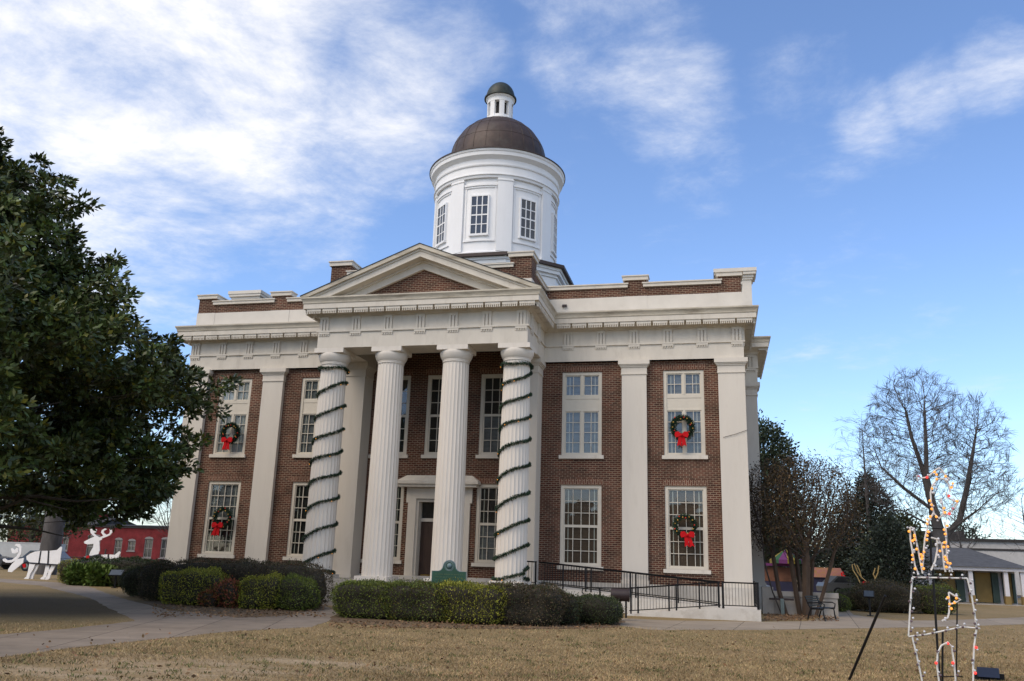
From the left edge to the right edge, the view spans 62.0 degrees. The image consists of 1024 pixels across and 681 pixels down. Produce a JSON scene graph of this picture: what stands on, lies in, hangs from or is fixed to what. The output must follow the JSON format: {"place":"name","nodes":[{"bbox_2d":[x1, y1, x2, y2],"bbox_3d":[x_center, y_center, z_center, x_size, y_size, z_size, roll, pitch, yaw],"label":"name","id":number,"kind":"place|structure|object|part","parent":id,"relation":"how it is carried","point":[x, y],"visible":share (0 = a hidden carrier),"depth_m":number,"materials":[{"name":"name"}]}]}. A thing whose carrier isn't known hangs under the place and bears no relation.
{"place":"outdoors","nodes":[
{"label":"outdoors","id":0,"kind":"place"},
{"bbox_2d":[0,579,337,656],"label":"walk path","id":1,"kind":"structure","parent":0,"point":[144,617],"depth_m":20.67,"materials":[{"name":"concrete"}]},
{"bbox_2d":[0,567,1023,680],"bbox_3d":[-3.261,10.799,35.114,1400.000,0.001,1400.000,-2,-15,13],"label":"ground","id":2,"kind":"structure","parent":0,"point":[31,604],"depth_m":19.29,"materials":[{"name":"brown plant"}]},
{"bbox_2d":[0,554,13,568],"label":"parked car","id":3,"kind":"object","parent":2,"relation":"on","point":[4,565],"visible":0.52,"depth_m":62.94,"materials":[{"name":"black paint"}]},
{"bbox_2d":[3,544,61,579],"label":"reindeer cutout","id":4,"kind":"object","parent":2,"relation":"on","point":[50,560],"visible":0.92,"depth_m":46.49,"materials":[{"name":"white paint"}]},
{"bbox_2d":[0,542,65,566],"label":"box trailer","id":5,"kind":"object","parent":2,"relation":"on","point":[6,547],"visible":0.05,"depth_m":66.70,"materials":[{"name":"white metal"}]},
{"bbox_2d":[18,550,70,570],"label":"parked car","id":6,"kind":"object","parent":2,"relation":"on","point":[64,555],"visible":0.12,"depth_m":60.07,"materials":[{"name":"blue paint"}]},
{"bbox_2d":[0,471,102,542],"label":"evergreen tree","id":7,"kind":"object","parent":2,"relation":"on","point":[31,537],"visible":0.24,"depth_m":73.95,"materials":[{"name":"green plant"}]},
{"bbox_2d":[13,390,118,574],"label":"trunk","id":8,"kind":"object","parent":2,"relation":"on","point":[50,542],"visible":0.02,"depth_m":54.39,"materials":[{"name":"grey plant"}]},
{"bbox_2d":[56,556,78,583],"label":"hedge shrub","id":9,"kind":"object","parent":2,"relation":"on","point":[64,563],"visible":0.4,"depth_m":41.79,"materials":[{"name":"green plant"}]},
{"bbox_2d":[7,514,167,560],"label":"red building","id":10,"kind":"structure","parent":2,"relation":"on","point":[131,539],"depth_m":100.54,"materials":[{"name":"brick"}]},
{"bbox_2d":[63,536,68,551],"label":"window","id":11,"kind":"structure","parent":10,"relation":"in","point":[66,541],"depth_m":102.25,"materials":[{"name":"grey glass"}]},
{"bbox_2d":[84,534,100,556],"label":"window","id":12,"kind":"structure","parent":10,"relation":"in","point":[89,546],"depth_m":101.33,"materials":[{"name":"grey glass"}]},
{"bbox_2d":[113,538,122,556],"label":"window","id":13,"kind":"structure","parent":10,"relation":"in","point":[118,541],"depth_m":100.54,"materials":[{"name":"grey glass"}]},
{"bbox_2d":[126,539,135,551],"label":"window","id":14,"kind":"structure","parent":10,"relation":"in","point":[131,545],"depth_m":100.15,"materials":[{"name":"grey glass"}]},
{"bbox_2d":[142,537,152,558],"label":"window","id":15,"kind":"structure","parent":10,"relation":"in","point":[148,540],"depth_m":99.61,"materials":[{"name":"grey glass"}]},
{"bbox_2d":[158,537,167,558],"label":"window","id":16,"kind":"structure","parent":10,"relation":"in","point":[164,542],"depth_m":99.15,"materials":[{"name":"grey glass"}]},
{"bbox_2d":[61,560,117,586],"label":"shrub","id":17,"kind":"object","parent":2,"relation":"on","point":[90,573],"visible":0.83,"depth_m":40.14,"materials":[{"name":"green plant"}]},
{"bbox_2d":[84,529,120,558],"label":"reindeer cutout","id":18,"kind":"object","parent":2,"relation":"on","point":[95,542],"visible":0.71,"depth_m":47.39,"materials":[{"name":"white paint"}]},
{"bbox_2d":[108,570,124,587],"bbox_3d":[-18.125,10.902,38.953,0.600,0.810,0.320,3,-14,-3],"label":"plaque stand","id":19,"kind":"object","parent":2,"relation":"on","point":[115,573],"visible":0.92,"depth_m":38.94,"materials":[{"name":"black metal"}]},
{"bbox_2d":[75,555,160,567],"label":"oval hedge","id":20,"kind":"object","parent":2,"relation":"on","point":[122,562],"visible":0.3,"depth_m":41.68,"materials":[{"name":"green plant"}]},
{"bbox_2d":[108,564,133,586],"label":"round bush","id":21,"kind":"object","parent":2,"relation":"on","point":[126,568],"visible":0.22,"depth_m":39.95,"materials":[{"name":"green plant"}]},
{"bbox_2d":[0,126,244,536],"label":"magnolia tree","id":22,"kind":"object","parent":2,"relation":"on","point":[52,308],"visible":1,"depth_m":26.06,"materials":[{"name":"green plant"}]},
{"bbox_2d":[119,565,142,596],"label":"round bush","id":23,"kind":"object","parent":2,"relation":"on","point":[129,582],"visible":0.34,"depth_m":32.04,"materials":[{"name":"green plant"}]},
{"bbox_2d":[134,480,172,537],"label":"bare tree","id":24,"kind":"object","parent":2,"relation":"on","point":[161,515],"visible":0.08,"depth_m":51.73,"materials":[{"name":"grey plant"}]},
{"bbox_2d":[141,600,325,617],"bbox_3d":[-9.683,9.444,30.098,6.148,0.300,13.772,4,-15,-7],"label":"planting bed","id":25,"kind":"object","parent":2,"relation":"on","point":[233,611],"visible":0.2,"depth_m":26.54,"materials":[{"name":"brown soil"}]},
{"bbox_2d":[136,558,174,600],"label":"hedge shrub","id":26,"kind":"object","parent":25,"relation":"on","point":[150,572],"visible":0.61,"depth_m":30.19,"materials":[{"name":"green plant"}]},
{"bbox_2d":[154,565,230,605],"bbox_3d":[-10.730,8.266,28.849,2.560,1.382,1.938,-2,-15,13],"label":"hedge shrub","id":27,"kind":"object","parent":25,"relation":"on","point":[185,586],"visible":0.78,"depth_m":28.26,"materials":[{"name":"green plant"}]},
{"bbox_2d":[196,586,220,606],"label":"red shrub","id":28,"kind":"object","parent":25,"relation":"on","point":[205,598],"visible":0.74,"depth_m":27.68,"materials":[{"name":"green plant"}]},
{"bbox_2d":[209,574,241,607],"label":"red shrub","id":29,"kind":"object","parent":25,"relation":"on","point":[226,593],"visible":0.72,"depth_m":27.50,"materials":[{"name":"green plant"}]},
{"bbox_2d":[157,555,334,606],"bbox_3d":[-9.340,8.392,29.793,6.779,1.691,1.944,-3,-15,17],"label":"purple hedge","id":30,"kind":"object","parent":25,"relation":"on","point":[238,569],"visible":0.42,"depth_m":29.19,"materials":[{"name":"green plant"}]},
{"bbox_2d":[235,570,284,609],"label":"hedge shrub","id":31,"kind":"object","parent":25,"relation":"on","point":[259,592],"visible":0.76,"depth_m":27.29,"materials":[{"name":"green plant"}]},
{"bbox_2d":[274,572,324,610],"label":"hedge shrub","id":32,"kind":"object","parent":25,"relation":"on","point":[298,592],"visible":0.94,"depth_m":27.33,"materials":[{"name":"green plant"}]},
{"bbox_2d":[165,82,770,610],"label":"courthouse","id":33,"kind":"structure","parent":2,"relation":"on","point":[421,342],"depth_m":35.58,"materials":[{"name":"white paint"}]},
{"bbox_2d":[197,481,240,557],"bbox_3d":[-13.124,8.083,38.530,1.825,3.380,0.380,-2,-15,13],"label":"window","id":34,"kind":"structure","parent":33,"relation":"in","point":[220,493],"depth_m":38.56,"materials":[{"name":"glass"}]},
{"bbox_2d":[211,506,232,535],"bbox_3d":[-13.022,8.085,38.203,1.097,1.349,0.422,-2,-15,13],"label":"christmas wreath","id":35,"kind":"object","parent":33,"relation":"attached to","point":[217,525],"visible":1,"depth_m":38.14,"materials":[{"name":"green plant"}]},
{"bbox_2d":[220,421,240,449],"bbox_3d":[-12.982,4.378,39.178,1.074,1.374,0.421,-2,-15,13],"label":"christmas wreath","id":36,"kind":"object","parent":33,"relation":"attached to","point":[226,440],"visible":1,"depth_m":39.12,"materials":[{"name":"green plant"}]},
{"bbox_2d":[209,379,251,457],"bbox_3d":[-12.983,3.617,39.683,1.825,3.690,0.380,-2,-15,13],"label":"window","id":37,"kind":"structure","parent":33,"relation":"in","point":[240,400],"depth_m":39.66,"materials":[{"name":"glass"}]},
{"bbox_2d":[282,482,308,560],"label":"window","id":38,"kind":"structure","parent":33,"relation":"in","point":[299,502],"depth_m":37.70,"materials":[{"name":"paint"}]},
{"bbox_2d":[292,378,319,457],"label":"window","id":39,"kind":"structure","parent":33,"relation":"in","point":[310,386],"depth_m":38.84,"materials":[{"name":"paint"}]},
{"bbox_2d":[301,365,349,573],"bbox_3d":[-7.579,5.180,34.625,1.515,8.413,1.517,-2,-15,13],"label":"garland","id":40,"kind":"object","parent":33,"relation":"attached to","point":[311,481],"visible":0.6,"depth_m":34.30,"materials":[{"name":"green plant"}]},
{"bbox_2d":[360,484,403,563],"bbox_3d":[-5.488,7.863,36.741,1.830,3.380,0.380,-2,-15,13],"label":"window","id":41,"kind":"structure","parent":33,"relation":"in","point":[400,490],"depth_m":36.58,"materials":[{"name":"paint"}]},
{"bbox_2d":[368,376,410,457],"bbox_3d":[-5.347,3.396,37.893,1.830,3.690,0.380,-2,-15,13],"label":"window","id":42,"kind":"structure","parent":33,"relation":"in","point":[406,379],"depth_m":37.77,"materials":[{"name":"paint"}]},
{"bbox_2d":[418,522,432,575],"bbox_3d":[-3.511,8.939,36.308,0.905,2.380,0.155,-2,-15,13],"label":"door","id":43,"kind":"structure","parent":33,"relation":"in","point":[426,527],"depth_m":36.37,"materials":[{"name":"brown wood"}]},
{"bbox_2d":[421,375,441,457],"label":"window","id":44,"kind":"structure","parent":33,"relation":"in","point":[434,381],"depth_m":37.47,"materials":[{"name":"paint"}]},
{"bbox_2d":[435,202,447,247],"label":"tower window","id":45,"kind":"structure","parent":33,"relation":"in","point":[442,212],"depth_m":45.33,"materials":[{"name":"white paint"}]},
{"bbox_2d":[468,194,489,236],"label":"tower window","id":46,"kind":"structure","parent":33,"relation":"in","point":[479,204],"depth_m":43.93,"materials":[{"name":"white paint"}]},
{"bbox_2d":[471,484,497,566],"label":"window","id":47,"kind":"structure","parent":33,"relation":"in","point":[487,494],"depth_m":35.74,"materials":[{"name":"glass"}]},
{"bbox_2d":[476,374,502,458],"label":"window","id":48,"kind":"structure","parent":33,"relation":"in","point":[491,393],"depth_m":36.89,"materials":[{"name":"paint"}]},
{"bbox_2d":[491,361,533,581],"bbox_3d":[0.070,4.960,32.826,1.526,8.413,1.511,-2,-15,13],"label":"garland","id":49,"kind":"object","parent":33,"relation":"attached to","point":[500,476],"visible":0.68,"depth_m":32.46,"materials":[{"name":"green plant"}]},
{"bbox_2d":[518,197,536,242],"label":"tower window","id":50,"kind":"structure","parent":33,"relation":"in","point":[527,207],"depth_m":44.32,"materials":[{"name":"white paint"}]},
{"bbox_2d":[551,212,556,257],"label":"tower window","id":51,"kind":"structure","parent":33,"relation":"in","point":[554,220],"depth_m":46.11,"materials":[{"name":"white paint"}]},
{"bbox_2d":[557,485,602,570],"bbox_3d":[2.816,7.622,34.795,1.876,3.380,0.380,-2,-15,13],"label":"window","id":52,"kind":"structure","parent":33,"relation":"in","point":[580,513],"depth_m":34.84,"materials":[{"name":"paint"}]},
{"bbox_2d":[559,372,603,458],"bbox_3d":[2.957,3.156,35.948,1.876,3.690,0.380,-2,-15,13],"label":"window","id":53,"kind":"structure","parent":33,"relation":"in","point":[581,391],"depth_m":35.95,"materials":[{"name":"paint"}]},
{"bbox_2d":[669,414,694,445],"bbox_3d":[6.914,3.628,34.561,1.099,1.374,0.418,-2,-15,13],"label":"christmas wreath","id":54,"kind":"object","parent":33,"relation":"attached to","point":[681,437],"visible":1,"depth_m":34.51,"materials":[{"name":"green plant"}]},
{"bbox_2d":[672,512,697,546],"bbox_3d":[6.815,7.442,33.573,1.089,1.373,0.421,-2,-15,13],"label":"christmas wreath","id":55,"kind":"object","parent":33,"relation":"attached to","point":[685,536],"visible":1,"depth_m":33.55,"materials":[{"name":"green plant"}]},
{"bbox_2d":[662,370,707,458],"bbox_3d":[7.068,3.037,34.985,1.825,3.690,0.380,-2,-15,13],"label":"window","id":56,"kind":"structure","parent":33,"relation":"in","point":[683,390],"depth_m":35.02,"materials":[{"name":"paint"}]},
{"bbox_2d":[663,486,710,573],"bbox_3d":[6.928,7.503,33.832,1.825,3.380,0.380,-2,-15,13],"label":"window","id":57,"kind":"structure","parent":33,"relation":"in","point":[692,500],"depth_m":33.84,"materials":[{"name":"paint"}]},
{"bbox_2d":[328,614,625,628],"bbox_3d":[-0.621,8.495,25.312,9.795,0.300,5.497,7,-15,-20],"label":"planting bed","id":58,"kind":"object","parent":2,"relation":"on","point":[336,618],"visible":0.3,"depth_m":23.75,"materials":[{"name":"brown soil"}]},
{"bbox_2d":[329,576,409,619],"bbox_3d":[-4.097,7.655,25.427,2.849,1.262,1.899,-1,-15,12],"label":"hedge shrub","id":59,"kind":"object","parent":58,"relation":"on","point":[356,598],"visible":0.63,"depth_m":24.82,"materials":[{"name":"green plant"}]},
{"bbox_2d":[374,577,457,621],"bbox_3d":[-2.584,7.574,24.975,2.875,1.288,1.799,-2,-15,13],"label":"hedge shrub","id":60,"kind":"object","parent":58,"relation":"on","point":[417,600],"visible":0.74,"depth_m":24.37,"materials":[{"name":"green plant"}]},
{"bbox_2d":[431,560,466,584],"bbox_3d":[-1.915,7.529,25.610,1.104,1.803,0.166,-2,-15,13],"label":"historic marker","id":61,"kind":"object","parent":58,"relation":"on","point":[447,570],"visible":0.44,"depth_m":25.74,"materials":[{"name":"green paint"}]},
{"bbox_2d":[433,577,510,624],"bbox_3d":[-1.148,7.531,24.695,2.646,1.323,1.920,-1,-15,10],"label":"hedge shrub","id":62,"kind":"object","parent":58,"relation":"on","point":[470,602],"visible":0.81,"depth_m":24.01,"materials":[{"name":"green plant"}]},
{"bbox_2d":[486,579,570,625],"bbox_3d":[0.334,7.584,24.689,2.783,1.307,1.885,1,-15,5],"label":"hedge shrub","id":63,"kind":"object","parent":58,"relation":"on","point":[537,604],"visible":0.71,"depth_m":24.06,"materials":[{"name":"green plant"}]},
{"bbox_2d":[552,588,583,624],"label":"round bush","id":64,"kind":"object","parent":58,"relation":"on","point":[573,611],"visible":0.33,"depth_m":24.74,"materials":[{"name":"green plant"}]},
{"bbox_2d":[576,589,625,624],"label":"round bush","id":65,"kind":"object","parent":58,"relation":"on","point":[600,609],"visible":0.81,"depth_m":25.28,"materials":[{"name":"green plant"}]},
{"bbox_2d":[611,588,629,617],"bbox_3d":[3.506,8.499,27.605,0.606,0.912,0.425,1,-15,5],"label":"plaque stand","id":66,"kind":"object","parent":58,"relation":"on","point":[621,594],"visible":0.83,"depth_m":27.50,"materials":[{"name":"brown metal"}]},
{"bbox_2d":[152,603,838,629],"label":"bed leaves","id":67,"kind":"object","parent":2,"relation":"on","point":[481,627],"visible":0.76,"depth_m":24.33,"materials":[{"name":"brown plant"}]},
{"bbox_2d":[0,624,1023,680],"bbox_3d":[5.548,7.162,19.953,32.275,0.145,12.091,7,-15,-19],"label":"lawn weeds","id":68,"kind":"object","parent":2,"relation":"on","point":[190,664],"visible":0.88,"depth_m":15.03,"materials":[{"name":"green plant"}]},
{"bbox_2d":[5,626,1020,679],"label":"lawn leaves","id":69,"kind":"object","parent":2,"relation":"on","point":[309,675],"visible":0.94,"depth_m":15.45,"materials":[{"name":"brown plant"}]},
{"bbox_2d":[541,585,760,621],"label":"access ramp","id":70,"kind":"structure","parent":2,"relation":"on","point":[738,613],"depth_m":30.16,"materials":[{"name":"paint"}]},
{"bbox_2d":[527,561,759,613],"bbox_3d":[4.681,9.307,31.896,8.668,1.805,2.955,-2,-15,13],"label":"ramp railing","id":71,"kind":"object","parent":70,"relation":"on","point":[677,587],"visible":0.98,"depth_m":31.67,"materials":[{"name":"black metal"}]},
{"bbox_2d":[764,550,801,590],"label":"fairground stall","id":72,"kind":"object","parent":2,"relation":"on","point":[784,574],"visible":0.47,"depth_m":69.05,"materials":[{"name":"multicoloured fabric"}]},
{"bbox_2d":[758,408,818,567],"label":"evergreen tree","id":73,"kind":"object","parent":2,"relation":"on","point":[766,432],"visible":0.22,"depth_m":77.94,"materials":[{"name":"green plant"}]},
{"bbox_2d":[762,614,815,620],"bbox_3d":[11.418,11.278,34.601,2.267,0.300,10.956,-3,-15,17],"label":"planting bed","id":74,"kind":"object","parent":2,"relation":"on","point":[774,619],"visible":0.12,"depth_m":32.39,"materials":[{"name":"brown soil"}]},
{"bbox_2d":[769,598,793,614],"bbox_3d":[10.825,10.672,34.183,0.950,0.640,0.100,-2,-15,13],"label":"utility stand","id":75,"kind":"object","parent":74,"relation":"on","point":[782,604],"visible":0.89,"depth_m":34.17,"materials":[{"name":"grey metal"}]},
{"bbox_2d":[748,446,870,615],"bbox_3d":[11.834,7.748,34.796,5.321,6.916,4.606,-2,-15,13],"label":"crape myrtle","id":76,"kind":"object","parent":74,"relation":"on","point":[805,586],"visible":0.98,"depth_m":34.45,"materials":[{"name":"brown plant"}]},
{"bbox_2d":[761,586,838,616],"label":"garden wall","id":77,"kind":"structure","parent":2,"relation":"on","point":[770,606],"depth_m":34.41,"materials":[{"name":"concrete"}]},
{"bbox_2d":[776,541,825,572],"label":"evergreen tree","id":78,"kind":"object","parent":2,"relation":"on","point":[811,555],"visible":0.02,"depth_m":83.40,"materials":[{"name":"green plant"}]},
{"bbox_2d":[787,534,822,579],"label":"evergreen tree","id":79,"kind":"object","parent":2,"relation":"on","point":[814,566],"depth_m":104.31,"materials":[{"name":"green plant"}]},
{"bbox_2d":[813,567,841,591],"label":"food booth","id":80,"kind":"object","parent":2,"relation":"on","point":[820,574],"visible":0.27,"depth_m":68.60,"materials":[{"name":"orange paint"}]},
{"bbox_2d":[816,576,859,592],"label":"parked car","id":81,"kind":"object","parent":2,"relation":"on","point":[835,583],"visible":0.17,"depth_m":59.11,"materials":[{"name":"silver metal"}]},
{"label":"side window","id":82,"kind":"part","parent":81,"relation":"part of","materials":[{"name":"black glass"}]},
{"bbox_2d":[830,591,851,611],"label":"round bush","id":83,"kind":"object","parent":2,"relation":"on","point":[844,602],"visible":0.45,"depth_m":37.80,"materials":[{"name":"green plant"}]},
{"bbox_2d":[835,587,860,610],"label":"round bush","id":84,"kind":"object","parent":2,"relation":"on","point":[848,591],"visible":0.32,"depth_m":39.62,"materials":[{"name":"green plant"}]},
{"bbox_2d":[801,468,928,575],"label":"evergreen tree","id":85,"kind":"object","parent":2,"relation":"on","point":[839,552],"visible":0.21,"depth_m":74.40,"materials":[{"name":"green plant"}]},
{"bbox_2d":[829,409,901,530],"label":"bare tree","id":86,"kind":"object","parent":2,"relation":"on","point":[867,505],"visible":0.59,"depth_m":74.37,"materials":[{"name":"brown plant"}]},
{"bbox_2d":[852,563,878,584],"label":"wire light deer","id":87,"kind":"object","parent":2,"relation":"on","point":[860,573],"visible":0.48,"depth_m":46.20},
{"bbox_2d":[848,595,886,679],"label":"leaning stake","id":88,"kind":"object","parent":2,"relation":"on","point":[867,637],"visible":1,"depth_m":13.86,"materials":[{"name":"black metal"}]},
{"bbox_2d":[863,590,873,615],"bbox_3d":[14.855,10.921,35.399,0.420,1.010,0.320,-5,-16,24],"label":"plaque stand","id":89,"kind":"object","parent":2,"relation":"on","point":[868,594],"visible":0.94,"depth_m":35.40,"materials":[{"name":"black metal"}]},
{"bbox_2d":[849,577,924,612],"bbox_3d":[17.282,11.729,39.332,3.386,1.618,2.468,0,-15,8],"label":"hedge","id":90,"kind":"object","parent":2,"relation":"on","point":[897,597],"visible":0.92,"depth_m":38.58,"materials":[{"name":"green plant"}]},
{"bbox_2d":[838,509,949,587],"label":"evergreen tree","id":91,"kind":"object","parent":2,"relation":"on","point":[889,551],"visible":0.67,"depth_m":55.28,"materials":[{"name":"green plant"}]},
{"bbox_2d":[844,507,950,576],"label":"evergreen tree","id":92,"kind":"object","parent":2,"relation":"on","point":[920,539],"visible":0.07,"depth_m":67.48,"materials":[{"name":"green plant"}]},
{"bbox_2d":[913,583,960,613],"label":"hedge","id":93,"kind":"object","parent":2,"relation":"on","point":[941,593],"visible":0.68,"depth_m":38.60,"materials":[{"name":"green plant"}]},
{"bbox_2d":[853,366,1023,547],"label":"bare tree","id":94,"kind":"object","parent":2,"relation":"on","point":[925,470],"visible":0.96,"depth_m":66.47,"materials":[{"name":"grey plant"}]},
{"bbox_2d":[856,531,1023,594],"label":"long white building","id":95,"kind":"structure","parent":2,"relation":"on","point":[997,548],"depth_m":85.64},
{"bbox_2d":[906,467,979,680],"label":"light sculpture","id":96,"kind":"object","parent":2,"relation":"on","point":[940,676],"visible":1,"depth_m":14.02,"materials":[{"name":"white metal"}]},
{"bbox_2d":[929,501,991,547],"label":"bare tree","id":97,"kind":"object","parent":2,"relation":"on","point":[975,537],"visible":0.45,"depth_m":79.39,"materials":[{"name":"grey plant"}]},
{"bbox_2d":[899,547,1023,605],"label":"pavilion","id":98,"kind":"structure","parent":2,"relation":"on","point":[993,582],"depth_m":54.56,"materials":[{"name":"white paint"}]},
{"bbox_2d":[947,520,992,538],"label":"evergreen tree","id":99,"kind":"object","parent":2,"relation":"on","point":[971,530],"visible":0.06,"depth_m":128.79,"materials":[{"name":"green plant"}]},
{"bbox_2d":[974,667,1004,680],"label":"blue light box","id":100,"kind":"object","parent":2,"relation":"on","point":[984,673],"visible":0.85,"depth_m":14.88,"materials":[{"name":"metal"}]},
{"bbox_2d":[980,485,1023,554],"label":"bare tree","id":101,"kind":"object","parent":2,"relation":"on","point":[1002,520],"visible":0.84,"depth_m":70.92,"materials":[{"name":"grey plant"}]},
{"bbox_2d":[0,0,1023,567],"label":"sky","id":102,"kind":"structure","parent":0,"point":[866,157],"materials":[{"name":"blue"}]},
{"bbox_2d":[619,610,1023,629],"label":"walk path","id":103,"kind":"structure","parent":0,"point":[848,619],"depth_m":28.48,"materials":[{"name":"concrete"}]},
{"bbox_2d":[805,595,835,620],"bbox_3d":[11.351,9.844,31.317,0.729,0.857,1.400,-9,-18,36],"label":"park bench","id":104,"kind":"object","parent":103,"relation":"on","point":[820,603],"visible":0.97,"depth_m":31.23,"materials":[{"name":"black metal"}]}
]}

